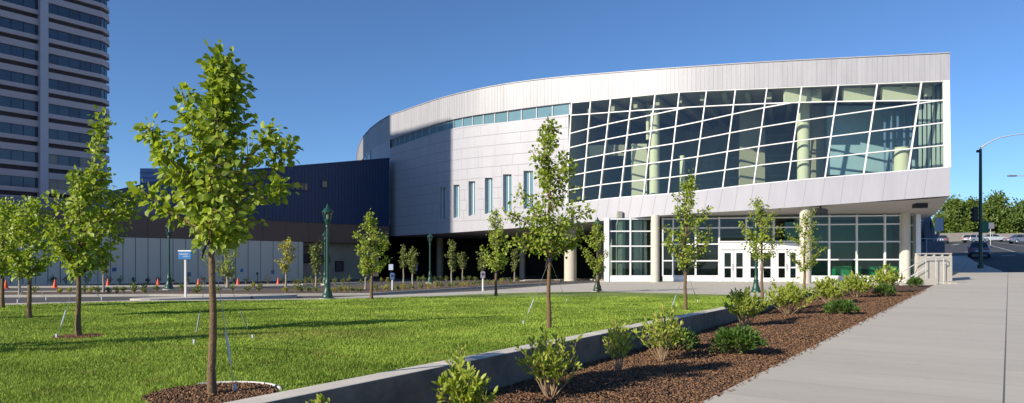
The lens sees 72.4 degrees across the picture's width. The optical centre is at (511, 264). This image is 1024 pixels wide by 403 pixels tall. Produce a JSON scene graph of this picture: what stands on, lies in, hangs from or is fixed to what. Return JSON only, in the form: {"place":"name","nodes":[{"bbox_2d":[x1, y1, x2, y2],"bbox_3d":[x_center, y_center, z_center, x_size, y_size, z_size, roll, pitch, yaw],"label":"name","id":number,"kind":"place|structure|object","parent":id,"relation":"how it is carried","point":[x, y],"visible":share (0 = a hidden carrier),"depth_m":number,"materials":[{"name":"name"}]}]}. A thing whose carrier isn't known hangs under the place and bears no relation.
{"place":"outdoors","nodes":[
{"label":"outdoors","id":0,"kind":"place"},
{"bbox_2d":[4,276,595,302],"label":"drive","id":1,"kind":"structure","parent":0,"point":[397,279],"depth_m":43.45,"materials":[{"name":"asphalt"}]},
{"bbox_2d":[0,0,109,201],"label":"hotel tower","id":2,"kind":"structure","parent":1,"relation":"on","point":[54,68],"depth_m":91.97,"materials":[{"name":"white concrete"}]},
{"bbox_2d":[0,0,37,187],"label":"windows","id":3,"kind":"structure","parent":2,"relation":"in","point":[6,180],"depth_m":89.16,"materials":[{"name":"blue glass"}]},
{"bbox_2d":[58,155,68,165],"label":"window","id":4,"kind":"structure","parent":2,"relation":"in","point":[62,160],"depth_m":93.42,"materials":[{"name":"blue glass"}]},
{"bbox_2d":[58,130,68,140],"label":"window","id":5,"kind":"structure","parent":2,"relation":"in","point":[62,135],"depth_m":93.42,"materials":[{"name":"blue glass"}]},
{"bbox_2d":[58,80,68,91],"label":"window","id":6,"kind":"structure","parent":2,"relation":"in","point":[63,86],"depth_m":93.42,"materials":[{"name":"blue glass"}]},
{"bbox_2d":[163,224,174,289],"bbox_3d":[-17.500,-0.450,35.714,0.600,3.600,0.600,0,0,0],"label":"street lamp","id":7,"kind":"object","parent":1,"relation":"on","point":[168,285],"visible":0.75,"depth_m":35.66,"materials":[{"name":"green metal"}]},
{"bbox_2d":[8,282,374,287],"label":"kerb","id":8,"kind":"structure","parent":1,"relation":"on","point":[187,285],"depth_m":43.12,"materials":[{"name":"concrete"}]},
{"bbox_2d":[0,158,389,285],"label":"exhibition wing","id":9,"kind":"structure","parent":1,"relation":"on","point":[350,193],"depth_m":58.45,"materials":[{"name":"blue metal"}]},
{"bbox_2d":[291,181,308,190],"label":"window","id":10,"kind":"structure","parent":9,"relation":"in","point":[304,186],"depth_m":59.89,"materials":[{"name":"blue glass"}]},
{"bbox_2d":[130,294,296,299],"bbox_3d":[-11.346,1.385,27.118,6.212,0.330,1.500,0,0,-42],"label":"median","id":11,"kind":"object","parent":1,"relation":"on","point":[265,296],"visible":0.41,"depth_m":26.90,"materials":[{"name":"concrete"}]},
{"bbox_2d":[178,250,191,296],"bbox_3d":[-12.448,0.334,26.663,0.500,1.771,0.120,0,0,0],"label":"direction sign","id":12,"kind":"object","parent":11,"relation":"on","point":[185,256],"visible":1,"depth_m":26.65,"materials":[{"name":"grey"}]},
{"bbox_2d":[4,280,511,291],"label":"kerb","id":13,"kind":"structure","parent":1,"relation":"on","point":[248,289],"depth_m":36.61,"materials":[{"name":"concrete"}]},
{"bbox_2d":[4,280,559,294],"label":"planting island","id":14,"kind":"structure","parent":1,"relation":"on","point":[289,291],"depth_m":35.07,"materials":[{"name":"soil"}]},
{"bbox_2d":[97,249,113,291],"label":"sapling","id":15,"kind":"object","parent":14,"relation":"on","point":[106,271],"visible":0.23,"depth_m":32.98,"materials":[{"name":"green plant"}]},
{"bbox_2d":[200,239,240,287],"bbox_3d":[-16.563,-0.431,39.927,2.545,3.509,2.115,0,0,0],"label":"sapling","id":16,"kind":"object","parent":14,"relation":"on","point":[227,270],"visible":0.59,"depth_m":39.70,"materials":[{"name":"green plant"}]},
{"bbox_2d":[4,282,560,296],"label":"kerb","id":17,"kind":"structure","parent":14,"relation":"on","point":[298,294],"depth_m":30.41,"materials":[{"name":"concrete"}]},
{"bbox_2d":[274,237,295,286],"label":"sapling","id":18,"kind":"object","parent":14,"relation":"on","point":[287,259],"visible":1,"depth_m":32.97,"materials":[{"name":"green plant"}]},
{"bbox_2d":[308,240,324,287],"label":"sapling","id":19,"kind":"object","parent":14,"relation":"on","point":[316,262],"visible":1,"depth_m":34.95,"materials":[{"name":"green plant"}]},
{"bbox_2d":[405,246,418,288],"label":"sapling","id":20,"kind":"object","parent":14,"relation":"on","point":[412,260],"visible":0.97,"depth_m":37.20,"materials":[{"name":"green plant"}]},
{"bbox_2d":[427,233,433,282],"bbox_3d":[-5.694,-0.450,48.611,0.600,3.600,0.600,0,0,0],"label":"street lamp","id":21,"kind":"object","parent":14,"relation":"on","point":[429,274],"visible":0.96,"depth_m":48.56,"materials":[{"name":"green metal"}]},
{"bbox_2d":[444,239,458,286],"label":"sapling","id":22,"kind":"object","parent":14,"relation":"on","point":[452,253],"visible":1,"depth_m":40.65,"materials":[{"name":"green plant"}]},
{"bbox_2d":[476,250,488,270],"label":"sapling","id":23,"kind":"object","parent":14,"relation":"on","point":[481,268],"visible":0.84,"depth_m":48.52,"materials":[{"name":"green plant"}]},
{"bbox_2d":[510,248,519,281],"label":"sapling","id":24,"kind":"object","parent":14,"relation":"on","point":[514,263],"visible":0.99,"depth_m":52.98,"materials":[{"name":"green plant"}]},
{"bbox_2d":[320,231,325,284],"bbox_3d":[-12.303,-0.450,46.053,0.600,3.600,0.600,0,0,0],"label":"street lamp","id":25,"kind":"object","parent":1,"relation":"on","point":[324,239],"visible":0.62,"depth_m":46.00,"materials":[{"name":"green metal"}]},
{"bbox_2d":[398,243,407,281],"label":"sapling","id":26,"kind":"object","parent":1,"relation":"on","point":[403,254],"visible":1,"depth_m":51.42,"materials":[{"name":"green plant"}]},
{"bbox_2d":[457,252,468,280],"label":"sapling","id":27,"kind":"object","parent":1,"relation":"on","point":[463,264],"visible":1,"depth_m":54.65,"materials":[{"name":"green plant"}]},
{"bbox_2d":[356,52,950,282],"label":"convention hall","id":28,"kind":"structure","parent":1,"relation":"on","point":[858,148],"depth_m":53.94,"materials":[{"name":"metal"}]},
{"bbox_2d":[442,187,445,218],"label":"slot window","id":29,"kind":"structure","parent":28,"relation":"in","point":[443,188],"depth_m":61.13,"materials":[{"name":"blue glass"}]},
{"bbox_2d":[470,181,474,215],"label":"slot window","id":30,"kind":"structure","parent":28,"relation":"in","point":[472,184],"depth_m":58.76,"materials":[{"name":"blue glass"}]},
{"bbox_2d":[473,114,483,124],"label":"clerestory window","id":31,"kind":"structure","parent":28,"relation":"in","point":[478,119],"depth_m":58.30,"materials":[{"name":"glass"}]},
{"bbox_2d":[486,178,491,213],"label":"slot window","id":32,"kind":"structure","parent":28,"relation":"in","point":[488,180],"depth_m":57.90,"materials":[{"name":"blue glass"}]},
{"bbox_2d":[484,113,495,123],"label":"clerestory window","id":33,"kind":"structure","parent":28,"relation":"in","point":[490,118],"depth_m":57.68,"materials":[{"name":"glass"}]},
{"bbox_2d":[495,111,508,122],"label":"clerestory window","id":34,"kind":"structure","parent":28,"relation":"in","point":[501,117],"depth_m":57.09,"materials":[{"name":"glass"}]},
{"bbox_2d":[505,174,510,210],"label":"slot window","id":35,"kind":"structure","parent":28,"relation":"in","point":[508,176],"depth_m":56.97,"materials":[{"name":"blue glass"}]},
{"bbox_2d":[508,109,521,121],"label":"clerestory window","id":36,"kind":"structure","parent":28,"relation":"in","point":[514,115],"depth_m":56.49,"materials":[{"name":"glass"}]},
{"bbox_2d":[525,171,532,208],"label":"slot window","id":37,"kind":"structure","parent":28,"relation":"in","point":[528,176],"depth_m":56.10,"materials":[{"name":"blue glass"}]},
{"bbox_2d":[522,107,536,119],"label":"clerestory window","id":38,"kind":"structure","parent":28,"relation":"in","point":[527,113],"depth_m":55.96,"materials":[{"name":"glass"}]},
{"bbox_2d":[537,105,552,117],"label":"clerestory window","id":39,"kind":"structure","parent":28,"relation":"in","point":[543,111],"depth_m":55.40,"materials":[{"name":"glass"}]},
{"bbox_2d":[553,103,570,115],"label":"clerestory window","id":40,"kind":"structure","parent":28,"relation":"in","point":[559,109],"depth_m":54.80,"materials":[{"name":"glass"}]},
{"bbox_2d":[609,218,629,281],"bbox_3d":[7.914,-1.115,51.600,1.702,4.710,0.200,0,0,0],"label":"lobby window","id":41,"kind":"structure","parent":28,"relation":"in","point":[612,278],"depth_m":51.51,"materials":[{"name":"white metal"}]},
{"bbox_2d":[629,218,650,281],"bbox_3d":[9.499,-1.115,51.600,1.665,4.710,0.200,0,0,0],"label":"lobby window","id":42,"kind":"structure","parent":28,"relation":"in","point":[633,278],"depth_m":51.51,"materials":[{"name":"white metal"}]},
{"bbox_2d":[662,218,672,280],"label":"lobby window","id":43,"kind":"structure","parent":28,"relation":"in","point":[665,277],"depth_m":52.09,"materials":[{"name":"white metal"}]},
{"bbox_2d":[672,218,694,280],"bbox_3d":[12.788,-1.125,51.981,1.739,4.730,0.316,0,0,4],"label":"lobby window","id":44,"kind":"structure","parent":28,"relation":"in","point":[675,277],"depth_m":51.94,"materials":[{"name":"white metal"}]},
{"bbox_2d":[694,218,719,281],"bbox_3d":[14.431,-1.125,51.749,1.796,4.730,0.321,0,0,4],"label":"lobby window","id":45,"kind":"structure","parent":28,"relation":"in","point":[699,278],"depth_m":51.65,"materials":[{"name":"white metal"}]},
{"bbox_2d":[722,250,732,280],"bbox_3d":[15.876,0.080,51.481,0.798,2.300,0.253,0,0,0],"label":"door","id":46,"kind":"structure","parent":28,"relation":"in","point":[723,251],"depth_m":51.49,"materials":[{"name":"white metal"}]},
{"bbox_2d":[718,217,745,241],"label":"lobby window","id":47,"kind":"structure","parent":28,"relation":"in","point":[719,228],"depth_m":51.48,"materials":[{"name":"white metal"}]},
{"bbox_2d":[734,250,744,281],"bbox_3d":[16.703,0.080,51.403,0.811,2.300,0.102,0,0,8],"label":"door","id":48,"kind":"structure","parent":28,"relation":"in","point":[735,251],"depth_m":51.36,"materials":[{"name":"white metal"}]},
{"bbox_2d":[748,250,760,281],"bbox_3d":[17.738,0.080,51.214,0.896,2.300,0.181,0,0,8],"label":"door","id":49,"kind":"structure","parent":28,"relation":"in","point":[759,263],"depth_m":51.24,"materials":[{"name":"white metal"}]},
{"bbox_2d":[763,250,772,281],"bbox_3d":[18.631,0.080,51.124,0.840,2.300,0.179,0,0,0],"label":"door","id":50,"kind":"structure","parent":28,"relation":"in","point":[764,251],"depth_m":51.05,"materials":[{"name":"white metal"}]},
{"bbox_2d":[776,250,787,281],"bbox_3d":[19.637,0.080,50.937,0.801,2.300,0.181,0,0,8],"label":"door","id":51,"kind":"structure","parent":28,"relation":"in","point":[778,279],"depth_m":50.94,"materials":[{"name":"white metal"}]},
{"bbox_2d":[788,250,797,281],"bbox_3d":[20.416,0.080,50.862,0.728,2.300,0.102,0,0,8],"label":"door","id":52,"kind":"structure","parent":28,"relation":"in","point":[789,279],"depth_m":50.83,"materials":[{"name":"white metal"}]},
{"bbox_2d":[811,216,828,281],"bbox_3d":[21.924,-1.180,50.660,2.033,4.840,0.344,0,0,4],"label":"lobby window","id":53,"kind":"structure","parent":28,"relation":"in","point":[812,277],"depth_m":50.55,"materials":[{"name":"white metal"}]},
{"bbox_2d":[828,215,855,281],"bbox_3d":[23.800,-1.180,50.380,1.977,4.840,0.342,0,0,4],"label":"lobby window","id":54,"kind":"structure","parent":28,"relation":"in","point":[840,278],"depth_m":50.38,"materials":[{"name":"white metal"}]},
{"bbox_2d":[855,214,883,281],"bbox_3d":[25.659,-1.180,50.099,1.999,4.840,0.345,0,0,4],"label":"lobby window","id":55,"kind":"structure","parent":28,"relation":"in","point":[856,218],"depth_m":50.14,"materials":[{"name":"white metal"}]},
{"bbox_2d":[883,214,900,281],"bbox_3d":[27.114,-1.180,49.876,1.165,4.840,0.283,0,0,5],"label":"lobby window","id":56,"kind":"structure","parent":28,"relation":"in","point":[884,217],"depth_m":49.83,"materials":[{"name":"white metal"}]},
{"bbox_2d":[0,292,769,402],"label":"lawn","id":57,"kind":"structure","parent":0,"point":[582,294],"depth_m":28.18,"materials":[{"name":"green plant"}]},
{"bbox_2d":[0,196,25,307],"bbox_3d":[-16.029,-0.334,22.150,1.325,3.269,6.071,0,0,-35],"label":"young tree","id":58,"kind":"object","parent":57,"relation":"on","point":[4,212],"visible":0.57,"depth_m":20.05,"materials":[{"name":"green plant"}]},
{"bbox_2d":[0,195,62,317],"bbox_3d":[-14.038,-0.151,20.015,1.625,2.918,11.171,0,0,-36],"label":"young tree","id":59,"kind":"object","parent":57,"relation":"on","point":[30,238],"visible":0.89,"depth_m":16.04,"materials":[{"name":"green plant"}]},
{"bbox_2d":[14,104,143,336],"bbox_3d":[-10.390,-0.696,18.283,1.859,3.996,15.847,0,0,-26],"label":"young tree","id":60,"kind":"object","parent":57,"relation":"on","point":[78,259],"visible":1,"depth_m":11.83,"materials":[{"name":"green plant"}]},
{"bbox_2d":[352,208,390,298],"bbox_3d":[-5.022,-0.348,24.890,1.233,3.328,1.273,0,0,24],"label":"young tree","id":61,"kind":"object","parent":57,"relation":"on","point":[368,225],"visible":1,"depth_m":24.89,"materials":[{"name":"green plant"}]},
{"bbox_2d":[479,207,510,295],"bbox_3d":[-0.665,-0.528,28.271,1.307,3.662,1.384,0,0,0],"label":"young tree","id":62,"kind":"object","parent":57,"relation":"on","point":[496,265],"visible":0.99,"depth_m":28.15,"materials":[{"name":"green plant"}]},
{"bbox_2d":[498,114,595,327],"bbox_3d":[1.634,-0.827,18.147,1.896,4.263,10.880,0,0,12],"label":"young tree","id":63,"kind":"object","parent":57,"relation":"on","point":[546,174],"visible":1,"depth_m":13.62,"materials":[{"name":"green plant"}]},
{"bbox_2d":[579,221,607,291],"bbox_3d":[3.814,-0.364,31.887,1.427,3.339,1.538,0,0,0],"label":"young tree","id":64,"kind":"object","parent":57,"relation":"on","point":[598,261],"visible":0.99,"depth_m":31.76,"materials":[{"name":"green plant"}]},
{"bbox_2d":[658,169,713,315],"bbox_3d":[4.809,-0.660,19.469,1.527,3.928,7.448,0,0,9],"label":"young tree","id":65,"kind":"object","parent":57,"relation":"on","point":[688,187],"visible":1,"depth_m":18.95,"materials":[{"name":"green plant"}]},
{"bbox_2d":[738,197,785,298],"bbox_3d":[8.902,-0.586,25.015,1.587,3.794,1.553,0,0,0],"label":"young tree","id":66,"kind":"object","parent":57,"relation":"on","point":[761,234],"visible":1,"depth_m":24.92,"materials":[{"name":"green plant"}]},
{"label":"mulch ring","id":67,"kind":"structure","parent":57,"relation":"on","visible":0},
{"bbox_2d":[142,382,277,402],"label":"bark mulch","id":68,"kind":"object","parent":67,"relation":"on","point":[197,393],"visible":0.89,"depth_m":6.57,"materials":[{"name":"brown wood"}]},
{"bbox_2d":[126,38,303,394],"bbox_3d":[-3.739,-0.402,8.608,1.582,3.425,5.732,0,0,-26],"label":"young tree","id":69,"kind":"object","parent":68,"relation":"in","point":[219,229],"visible":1,"depth_m":6.53,"materials":[{"name":"green plant"}]},
{"bbox_2d":[198,381,281,389],"bbox_3d":[-2.673,1.210,7.063,1.014,0.024,0.277,0,0,18],"label":"edging ring","id":70,"kind":"object","parent":67,"relation":"on","point":[275,385],"visible":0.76,"depth_m":7.17,"materials":[{"name":"grey"}]},
{"bbox_2d":[5,278,905,304],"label":"plaza","id":71,"kind":"structure","parent":0,"point":[722,288],"depth_m":35.35,"materials":[{"name":"concrete"}]},
{"bbox_2d":[319,204,335,298],"bbox_3d":[-6.783,-0.450,25.735,0.600,3.600,0.600,0,0,0],"label":"street lamp","id":72,"kind":"object","parent":71,"relation":"on","point":[327,292],"visible":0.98,"depth_m":25.68,"materials":[{"name":"green metal"}]},
{"bbox_2d":[591,217,603,291],"bbox_3d":[3.995,-0.450,32.710,0.600,3.600,0.600,0,0,0],"label":"street lamp","id":73,"kind":"object","parent":71,"relation":"on","point":[597,220],"visible":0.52,"depth_m":32.62,"materials":[{"name":"green metal"}]},
{"bbox_2d":[751,215,760,292],"bbox_3d":[10.796,-0.450,30.974,0.600,3.600,0.600,0,0,0],"label":"street lamp","id":74,"kind":"object","parent":71,"relation":"on","point":[755,288],"visible":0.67,"depth_m":30.90,"materials":[{"name":"green metal"}]},
{"bbox_2d":[786,207,827,290],"bbox_3d":[13.624,-0.674,32.322,1.744,3.982,1.501,0,0,30],"label":"young tree","id":75,"kind":"object","parent":71,"relation":"on","point":[805,252],"visible":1,"depth_m":32.30,"materials":[{"name":"green plant"}]},
{"bbox_2d":[899,253,957,284],"bbox_3d":[22.533,0.405,38.284,2.863,2.090,9.295,0,0,30],"label":"entrance stair","id":76,"kind":"object","parent":71,"relation":"on","point":[932,269],"visible":0.62,"depth_m":38.30,"materials":[{"name":"concrete"}]},
{"bbox_2d":[106,0,1023,219],"label":"sky","id":77,"kind":"structure","parent":0,"point":[326,71],"materials":[{"name":"blue"}]},
{"bbox_2d":[703,272,1023,402],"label":"sidewalk","id":78,"kind":"structure","parent":0,"point":[962,341],"depth_m":11.56,"materials":[{"name":"grey concrete"}]},
{"bbox_2d":[446,285,932,402],"bbox_3d":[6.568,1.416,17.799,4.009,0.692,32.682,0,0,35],"label":"bark mulch","id":79,"kind":"object","parent":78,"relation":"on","point":[770,326],"visible":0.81,"depth_m":10.85,"materials":[{"name":"brown wood"}]},
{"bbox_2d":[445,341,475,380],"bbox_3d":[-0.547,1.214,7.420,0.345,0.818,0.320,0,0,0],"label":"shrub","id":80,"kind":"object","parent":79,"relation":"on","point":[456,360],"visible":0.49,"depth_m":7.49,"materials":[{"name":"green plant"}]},
{"bbox_2d":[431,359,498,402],"bbox_3d":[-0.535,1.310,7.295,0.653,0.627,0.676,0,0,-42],"label":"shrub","id":81,"kind":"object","parent":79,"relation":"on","point":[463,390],"visible":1,"depth_m":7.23,"materials":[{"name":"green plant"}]},
{"bbox_2d":[225,290,817,402],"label":"retaining wall","id":82,"kind":"structure","parent":79,"relation":"on","point":[500,368],"depth_m":8.11,"materials":[{"name":"concrete"}]},
{"bbox_2d":[515,324,583,397],"bbox_3d":[0.438,1.168,8.423,0.863,0.942,0.814,0,0,0],"label":"shrub","id":83,"kind":"object","parent":79,"relation":"on","point":[547,365],"visible":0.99,"depth_m":8.39,"materials":[{"name":"green plant"}]},
{"bbox_2d":[602,314,639,370],"bbox_3d":[1.558,1.144,10.114,0.514,0.874,0.573,0,0,0],"label":"shrub","id":84,"kind":"object","parent":79,"relation":"on","point":[615,339],"visible":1,"depth_m":10.05,"materials":[{"name":"green plant"}]},
{"bbox_2d":[630,302,688,360],"bbox_3d":[2.436,1.109,11.454,0.890,1.003,0.878,0,0,-35],"label":"shrub","id":85,"kind":"object","parent":79,"relation":"on","point":[656,330],"visible":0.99,"depth_m":11.35,"materials":[{"name":"green plant"}]},
{"bbox_2d":[640,322,701,349],"bbox_3d":[2.884,1.303,12.618,0.995,0.584,0.979,0,0,24],"label":"juniper","id":86,"kind":"object","parent":79,"relation":"on","point":[690,339],"visible":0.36,"depth_m":12.46,"materials":[{"name":"green plant"}]},
{"bbox_2d":[708,323,768,353],"bbox_3d":[3.858,1.261,12.024,1.110,0.534,0.891,0,0,0],"label":"juniper","id":87,"kind":"object","parent":79,"relation":"on","point":[739,339],"visible":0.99,"depth_m":11.84,"materials":[{"name":"green plant"}]},
{"bbox_2d":[724,287,770,325],"bbox_3d":[5.642,1.010,16.780,1.170,1.041,1.189,0,0,0],"label":"shrub","id":88,"kind":"object","parent":79,"relation":"on","point":[744,304],"visible":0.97,"depth_m":16.68,"materials":[{"name":"green plant"}]},
{"bbox_2d":[761,277,817,313],"bbox_3d":[7.866,0.895,20.029,1.441,1.150,1.510,0,0,-10],"label":"shrub","id":89,"kind":"object","parent":79,"relation":"on","point":[785,296],"visible":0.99,"depth_m":19.79,"materials":[{"name":"green plant"}]},
{"bbox_2d":[808,275,851,302],"bbox_3d":[10.911,0.877,23.996,1.287,1.041,1.326,0,0,0],"label":"shrub","id":90,"kind":"object","parent":79,"relation":"on","point":[826,288],"visible":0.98,"depth_m":23.86,"materials":[{"name":"green plant"}]},
{"bbox_2d":[822,298,859,313],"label":"juniper","id":91,"kind":"object","parent":79,"relation":"on","point":[842,306],"visible":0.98,"depth_m":19.44,"materials":[{"name":"green plant"}]},
{"bbox_2d":[836,270,878,297],"bbox_3d":[12.996,0.743,26.500,1.476,1.102,1.390,0,0,0],"label":"shrub","id":92,"kind":"object","parent":79,"relation":"on","point":[860,284],"visible":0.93,"depth_m":26.31,"materials":[{"name":"green plant"}]},
{"bbox_2d":[871,283,898,296],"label":"juniper","id":93,"kind":"object","parent":79,"relation":"on","point":[882,289],"visible":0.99,"depth_m":26.88,"materials":[{"name":"green plant"}]},
{"bbox_2d":[867,260,904,285],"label":"shrub","id":94,"kind":"object","parent":79,"relation":"on","point":[880,276],"visible":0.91,"depth_m":28.84,"materials":[{"name":"green plant"}]},
{"bbox_2d":[905,276,923,286],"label":"juniper","id":95,"kind":"object","parent":79,"relation":"on","point":[916,281],"visible":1,"depth_m":33.52,"materials":[{"name":"green plant"}]},
{"bbox_2d":[701,290,926,402],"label":"garden edging","id":96,"kind":"object","parent":78,"relation":"on","point":[718,394],"visible":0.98,"depth_m":12.70,"materials":[{"name":"grey concrete"}]},
{"bbox_2d":[865,256,1001,275],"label":"corner pavement","id":97,"kind":"structure","parent":0,"point":[963,264],"depth_m":57.87,"materials":[{"name":"concrete"}]},
{"bbox_2d":[921,216,940,240],"bbox_3d":[38.331,-2.870,64.151,2.240,4.133,1.667,0,0,0],"label":"sculpture","id":98,"kind":"object","parent":97,"relation":"on","point":[927,229],"visible":0.37,"depth_m":63.65,"materials":[{"name":"metal"}]},
{"bbox_2d":[921,238,944,255],"bbox_3d":[35.845,-0.821,60.057,2.753,2.886,0.600,0,0,-13],"label":"fence","id":99,"kind":"object","parent":97,"relation":"on","point":[934,246],"visible":0.35,"depth_m":60.04,"materials":[{"name":"blue"}]},
{"bbox_2d":[935,218,942,240],"bbox_3d":[37.210,-2.039,61.000,0.720,4.126,0.100,0,0,0],"label":"banner post","id":100,"kind":"object","parent":97,"relation":"on","point":[938,224],"visible":0.91,"depth_m":60.95,"materials":[{"name":"blue metal"}]},
{"bbox_2d":[970,134,1023,267],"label":"signal pole","id":101,"kind":"object","parent":97,"relation":"on","point":[983,227],"visible":0.98,"depth_m":56.32,"materials":[{"name":"metal"}]},
{"bbox_2d":[945,240,1023,271],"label":"road","id":102,"kind":"structure","parent":0,"point":[1012,261],"depth_m":75.47,"materials":[{"name":"grey asphalt"}]},
{"bbox_2d":[140,168,180,183],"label":"glass block","id":103,"kind":"structure","parent":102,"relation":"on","point":[147,175],"depth_m":93.00,"materials":[{"name":"blue glass"}]},
{"bbox_2d":[931,194,984,233],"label":"park tree","id":104,"kind":"object","parent":102,"relation":"on","point":[955,215],"visible":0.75,"depth_m":147.95,"materials":[{"name":"green plant"}]},
{"bbox_2d":[963,196,982,212],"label":"park tree","id":105,"kind":"object","parent":102,"relation":"on","point":[972,201],"visible":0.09,"depth_m":171.25,"materials":[{"name":"green plant"}]},
{"bbox_2d":[961,234,987,242],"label":"parked car","id":106,"kind":"object","parent":102,"relation":"on","point":[969,237],"visible":0.74,"depth_m":124.63,"materials":[{"name":"silver metal"}]},
{"bbox_2d":[967,242,992,256],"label":"parked car","id":107,"kind":"object","parent":102,"relation":"on","point":[973,248],"visible":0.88,"depth_m":67.71,"materials":[{"name":"blue paint"}]},
{"bbox_2d":[940,232,1023,241],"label":"parapet wall","id":108,"kind":"structure","parent":102,"relation":"on","point":[953,237],"depth_m":140.01,"materials":[{"name":"concrete"}]},
{"bbox_2d":[983,234,1007,241],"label":"parked car","id":109,"kind":"object","parent":102,"relation":"on","point":[996,237],"visible":0.47,"depth_m":128.33,"materials":[{"name":"silver metal"}]},
{"bbox_2d":[970,189,1023,233],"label":"park tree","id":110,"kind":"object","parent":102,"relation":"on","point":[1000,214],"visible":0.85,"depth_m":149.24,"materials":[{"name":"green plant"}]},
{"bbox_2d":[1005,234,1023,243],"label":"parked car","id":111,"kind":"object","parent":102,"relation":"on","point":[1016,238],"visible":1,"depth_m":112.82,"materials":[{"name":"blue paint"}]},
{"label":"mulch ring","id":112,"kind":"structure","parent":0,"visible":0},
{"bbox_2d":[52,333,104,339],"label":"bark mulch","id":113,"kind":"object","parent":112,"relation":"on","point":[82,336],"visible":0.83,"depth_m":11.82,"materials":[{"name":"brown wood"}]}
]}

